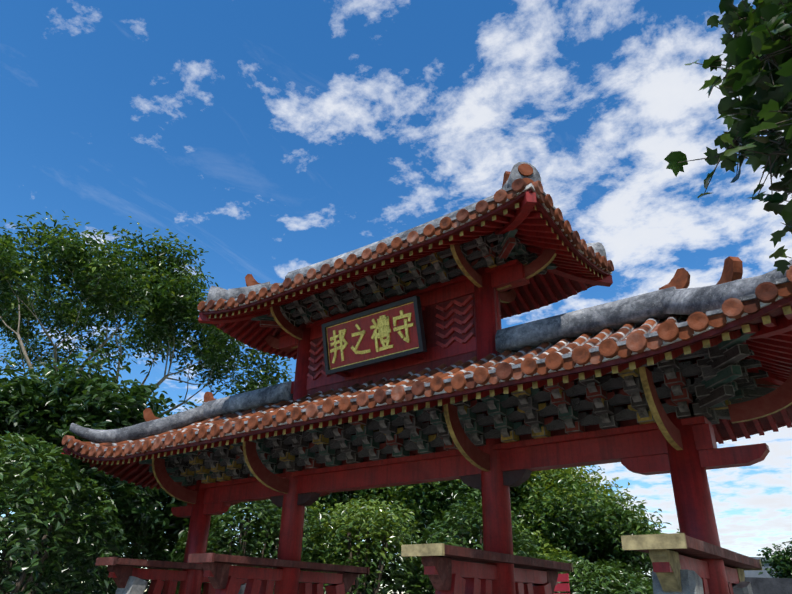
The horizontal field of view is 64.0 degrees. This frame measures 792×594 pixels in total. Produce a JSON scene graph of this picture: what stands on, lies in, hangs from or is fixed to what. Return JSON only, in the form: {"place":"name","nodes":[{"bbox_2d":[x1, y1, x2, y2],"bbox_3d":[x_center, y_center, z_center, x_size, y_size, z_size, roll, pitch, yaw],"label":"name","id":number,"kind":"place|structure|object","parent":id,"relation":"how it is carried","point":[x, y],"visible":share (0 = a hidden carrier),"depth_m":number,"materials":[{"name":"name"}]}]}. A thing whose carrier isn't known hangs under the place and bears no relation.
{"place":"outdoors","nodes":[
{"label":"outdoors","id":0,"kind":"place"},
{"bbox_2d":[125,401,203,541],"bbox_3d":[-10.395,9.417,28.681,7.647,10.945,9.300,-17,-32,33],"label":"tree","id":1,"kind":"object","parent":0,"point":[184,408],"depth_m":32.56,"materials":[{"name":"green plant"}]},
{"bbox_2d":[0,0,791,593],"label":"sky","id":2,"kind":"structure","parent":0,"point":[279,137],"materials":[{"name":"blue"}]},
{"bbox_2d":[216,240,690,481],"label":"gate infill walls","id":3,"kind":"structure","parent":0,"point":[429,313],"depth_m":9.05,"materials":[{"name":"red wood"}]},
{"bbox_2d":[307,295,474,379],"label":"wall panels","id":4,"kind":"object","parent":3,"relation":"attached to","point":[455,321],"visible":0.77,"depth_m":8.99,"materials":[{"name":"red wood"}]},
{"bbox_2d":[178,267,729,593],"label":"pillars","id":5,"kind":"structure","parent":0,"point":[693,502],"depth_m":7.64,"materials":[{"name":"red wood"}]},
{"bbox_2d":[270,469,531,506],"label":"beam brackets","id":6,"kind":"object","parent":5,"relation":"attached to","point":[514,478],"visible":0.75,"depth_m":7.87,"materials":[{"name":"red wood"}]},
{"bbox_2d":[108,555,738,593],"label":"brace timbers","id":7,"kind":"object","parent":5,"relation":"attached to","point":[471,578],"visible":0.65,"depth_m":8.26,"materials":[{"name":"red wood"}]},
{"bbox_2d":[95,533,762,593],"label":"brace caps","id":8,"kind":"object","parent":7,"relation":"on","point":[669,548],"visible":0.69,"depth_m":6.85,"materials":[{"name":"brown wood"}]},
{"bbox_2d":[171,259,769,517],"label":"horizontal beams","id":9,"kind":"structure","parent":5,"relation":"on","point":[642,449],"depth_m":8.43,"materials":[{"name":"red wood"}]},
{"bbox_2d":[139,328,779,486],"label":"brackets","id":10,"kind":"object","parent":9,"relation":"on","point":[718,385],"visible":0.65,"depth_m":7.52,"materials":[{"name":"black wood"}]},
{"bbox_2d":[61,306,791,488],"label":"roof rafters","id":11,"kind":"object","parent":10,"relation":"on","point":[769,342],"visible":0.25,"depth_m":6.55,"materials":[{"name":"red paint"}]},
{"bbox_2d":[64,296,791,483],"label":"roof eave boards","id":12,"kind":"object","parent":11,"relation":"on","point":[678,343],"visible":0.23,"depth_m":6.18,"materials":[{"name":"red paint"}]},
{"bbox_2d":[67,300,791,486],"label":"roof sheet","id":13,"kind":"object","parent":11,"relation":"on","point":[765,423],"visible":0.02,"depth_m":7.66,"materials":[{"name":"wood"}]},
{"bbox_2d":[81,314,688,446],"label":"roof tiles","id":14,"kind":"object","parent":13,"relation":"on","point":[444,371],"visible":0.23,"depth_m":8.31,"materials":[{"name":"orange tile"}]},
{"bbox_2d":[69,259,791,442],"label":"roof plaster ridges","id":15,"kind":"object","parent":14,"relation":"on","point":[660,305],"visible":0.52,"depth_m":7.76,"materials":[{"name":"grey paint"}]},
{"bbox_2d":[143,256,742,421],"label":"roof ridge ornaments","id":16,"kind":"object","parent":15,"relation":"on","point":[732,269],"visible":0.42,"depth_m":6.20,"materials":[{"name":"ceramic"}]},
{"bbox_2d":[204,268,689,401],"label":"roof ridge horns","id":17,"kind":"object","parent":15,"relation":"on","point":[680,279],"visible":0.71,"depth_m":7.27},
{"bbox_2d":[62,265,791,457],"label":"roof tiles","id":18,"kind":"object","parent":13,"relation":"on","point":[731,308],"visible":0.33,"depth_m":6.29,"materials":[{"name":"paint"}]},
{"bbox_2d":[152,244,791,505],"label":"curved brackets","id":19,"kind":"object","parent":5,"relation":"attached to","point":[776,400],"visible":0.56,"depth_m":7.68,"materials":[{"name":"gold metal"}]},
{"bbox_2d":[335,305,424,377],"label":"sign supports","id":20,"kind":"object","parent":19,"relation":"attached to","point":[419,356],"visible":0.31,"depth_m":9.36,"materials":[{"name":"red paint"}]},
{"bbox_2d":[321,296,426,374],"bbox_3d":[-0.369,0.595,9.388,1.820,0.802,0.277,-17,-32,33],"label":"sign","id":21,"kind":"object","parent":20,"relation":"attached to","point":[387,332],"visible":1,"depth_m":9.31,"materials":[{"name":"red wood"}]},
{"bbox_2d":[251,229,556,327],"bbox_3d":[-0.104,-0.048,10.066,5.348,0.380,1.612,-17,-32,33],"label":"brackets","id":22,"kind":"object","parent":19,"relation":"attached to","point":[501,250],"visible":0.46,"depth_m":9.55,"materials":[{"name":"grey paint"}]},
{"bbox_2d":[198,192,612,359],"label":"roof rafters","id":23,"kind":"object","parent":22,"relation":"on","point":[530,226],"visible":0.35,"depth_m":9.05,"materials":[{"name":"red paint"}]},
{"bbox_2d":[198,183,611,356],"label":"roof eaves","id":24,"kind":"object","parent":23,"relation":"on","point":[451,230],"visible":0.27,"depth_m":8.49,"materials":[{"name":"red paint"}]},
{"bbox_2d":[209,182,608,357],"bbox_3d":[-0.101,-0.194,10.137,6.200,0.861,2.620,-17,-32,33],"label":"roof sheet","id":25,"kind":"object","parent":23,"relation":"on","point":[538,205],"visible":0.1,"depth_m":9.48,"materials":[{"name":"wood"}]},
{"bbox_2d":[226,180,507,299],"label":"roof plaster ridges","id":26,"kind":"object","parent":25,"relation":"on","point":[235,293],"visible":0.15,"depth_m":10.77,"materials":[{"name":"grey paint"}]},
{"bbox_2d":[197,178,613,311],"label":"roof tiles","id":27,"kind":"object","parent":25,"relation":"on","point":[501,196],"visible":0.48,"depth_m":8.40,"materials":[{"name":"paint"}]},
{"bbox_2d":[206,162,606,302],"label":"roof ornaments","id":28,"kind":"object","parent":25,"relation":"on","point":[527,173],"visible":0.27,"depth_m":8.39,"materials":[{"name":"ceramic"}]},
{"bbox_2d":[592,570,652,590],"bbox_3d":[6.962,9.576,19.049,4.369,2.615,4.864,-17,-32,33],"label":"shrub","id":29,"kind":"object","parent":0,"point":[649,580],"depth_m":18.41,"materials":[{"name":"green plant"}]},
{"bbox_2d":[664,0,791,274],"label":"overhang tree","id":30,"kind":"object","parent":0,"point":[758,41],"depth_m":3.91,"materials":[{"name":"green plant"}]},
{"bbox_2d":[744,557,775,577],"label":"distant building","id":31,"kind":"structure","parent":0,"point":[753,573],"depth_m":91.57,"materials":[{"name":"concrete"}]},
{"label":"path paving","id":32,"kind":"structure","parent":0,"visible":0},
{"bbox_2d":[0,430,125,593],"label":"shrub","id":33,"kind":"object","parent":32,"relation":"on","point":[22,469],"depth_m":10.18,"materials":[{"name":"green plant"}]},
{"bbox_2d":[0,439,139,593],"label":"shrub","id":34,"kind":"object","parent":32,"relation":"on","point":[105,508],"depth_m":12.99,"materials":[{"name":"green plant"}]},
{"bbox_2d":[162,499,337,593],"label":"shrub","id":35,"kind":"object","parent":32,"relation":"on","point":[219,524],"depth_m":15.51,"materials":[{"name":"green plant"}]},
{"bbox_2d":[298,497,432,593],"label":"shrub","id":36,"kind":"object","parent":32,"relation":"on","point":[368,519],"depth_m":15.80,"materials":[{"name":"green plant"}]},
{"bbox_2d":[360,487,465,593],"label":"shrub","id":37,"kind":"object","parent":32,"relation":"on","point":[419,524],"depth_m":19.10,"materials":[{"name":"green plant"}]},
{"bbox_2d":[115,569,752,593],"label":"stone brace posts","id":38,"kind":"object","parent":32,"relation":"on","point":[691,582],"visible":0.47,"depth_m":5.31,"materials":[{"name":"grey stone"}]},
{"bbox_2d":[369,471,542,559],"bbox_3d":[1.650,8.060,21.278,6.972,7.411,7.172,-17,-32,33],"label":"tree","id":39,"kind":"object","parent":32,"relation":"on","point":[426,492],"depth_m":19.54,"materials":[{"name":"green plant"}]},
{"bbox_2d":[406,482,561,593],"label":"shrub","id":40,"kind":"object","parent":32,"relation":"on","point":[440,534],"depth_m":16.04,"materials":[{"name":"green plant"}]},
{"bbox_2d":[513,524,595,593],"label":"shrub","id":41,"kind":"object","parent":32,"relation":"on","point":[550,555],"visible":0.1,"depth_m":17.95,"materials":[{"name":"green plant"}]},
{"bbox_2d":[553,573,569,593],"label":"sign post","id":42,"kind":"object","parent":32,"relation":"on","point":[562,586],"visible":0.46,"depth_m":12.13,"materials":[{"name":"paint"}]},
{"bbox_2d":[511,468,670,578],"bbox_3d":[5.677,8.622,20.404,6.562,5.803,6.569,-17,-32,33],"label":"tree","id":43,"kind":"object","parent":32,"relation":"on","point":[584,529],"depth_m":19.23,"materials":[{"name":"green plant"}]},
{"bbox_2d":[550,553,652,593],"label":"shrub","id":44,"kind":"object","parent":32,"relation":"on","point":[617,578],"depth_m":15.05,"materials":[{"name":"green plant"}]},
{"bbox_2d":[745,577,791,593],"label":"stone wall","id":45,"kind":"structure","parent":32,"relation":"on","point":[771,585],"depth_m":34.55,"materials":[{"name":"grey stone"}]},
{"label":"ground","id":46,"kind":"structure","parent":0,"visible":0},
{"bbox_2d":[15,554,122,591],"bbox_3d":[-11.351,9.857,22.134,5.370,4.024,4.111,-17,-32,33],"label":"shrub","id":47,"kind":"object","parent":46,"relation":"on","point":[54,571],"depth_m":21.25,"materials":[{"name":"green plant"}]},
{"bbox_2d":[0,411,179,559],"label":"dark tree","id":48,"kind":"object","parent":46,"relation":"on","point":[167,414],"depth_m":19.56,"materials":[{"name":"green plant"}]},
{"bbox_2d":[9,471,183,593],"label":"shrub","id":49,"kind":"object","parent":46,"relation":"on","point":[152,547],"depth_m":15.74,"materials":[{"name":"green plant"}]},
{"bbox_2d":[0,347,246,593],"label":"tree","id":50,"kind":"object","parent":46,"relation":"on","point":[37,407],"depth_m":15.29,"materials":[{"name":"green plant"}]},
{"bbox_2d":[0,210,294,592],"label":"tree","id":51,"kind":"object","parent":46,"relation":"on","point":[172,290],"depth_m":24.02,"materials":[{"name":"green plant"}]},
{"bbox_2d":[77,510,233,593],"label":"shrub","id":52,"kind":"object","parent":46,"relation":"on","point":[149,582],"depth_m":17.30,"materials":[{"name":"green plant"}]},
{"bbox_2d":[177,399,356,550],"bbox_3d":[-5.070,7.317,21.303,8.194,8.484,7.465,-17,-32,33],"label":"tree","id":53,"kind":"object","parent":46,"relation":"on","point":[352,491],"depth_m":20.41,"materials":[{"name":"green plant"}]},
{"bbox_2d":[241,492,354,590],"bbox_3d":[-2.946,8.104,19.163,4.727,4.929,3.972,-17,-32,33],"label":"shrub","id":54,"kind":"object","parent":46,"relation":"on","point":[255,551],"depth_m":19.21,"materials":[{"name":"green plant"}]},
{"bbox_2d":[233,487,406,593],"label":"tree","id":55,"kind":"object","parent":46,"relation":"on","point":[335,495],"depth_m":19.19,"materials":[{"name":"green plant"}]},
{"bbox_2d":[334,486,415,515],"bbox_3d":[-1.949,9.167,26.150,10.688,9.535,9.944,-17,-32,33],"label":"tree","id":56,"kind":"object","parent":46,"relation":"on","point":[378,492],"visible":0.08,"depth_m":22.86,"materials":[{"name":"green plant"}]},
{"bbox_2d":[335,473,539,593],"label":"tree","id":57,"kind":"object","parent":46,"relation":"on","point":[370,492],"depth_m":23.32,"materials":[{"name":"green plant"}]},
{"bbox_2d":[469,465,651,573],"bbox_3d":[5.128,8.823,22.500,7.342,7.254,7.330,-17,-32,33],"label":"tree","id":58,"kind":"object","parent":46,"relation":"on","point":[551,477],"visible":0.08,"depth_m":21.69,"materials":[{"name":"green plant"}]},
{"bbox_2d":[624,496,679,578],"bbox_3d":[7.419,10.200,23.204,6.530,5.491,6.230,-17,-32,33],"label":"tree","id":59,"kind":"object","parent":46,"relation":"on","point":[651,568],"depth_m":22.28,"materials":[{"name":"green plant"}]},
{"bbox_2d":[757,538,791,577],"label":"tree","id":60,"kind":"object","parent":46,"relation":"on","point":[779,562],"depth_m":48.26,"materials":[{"name":"green plant"}]}
]}

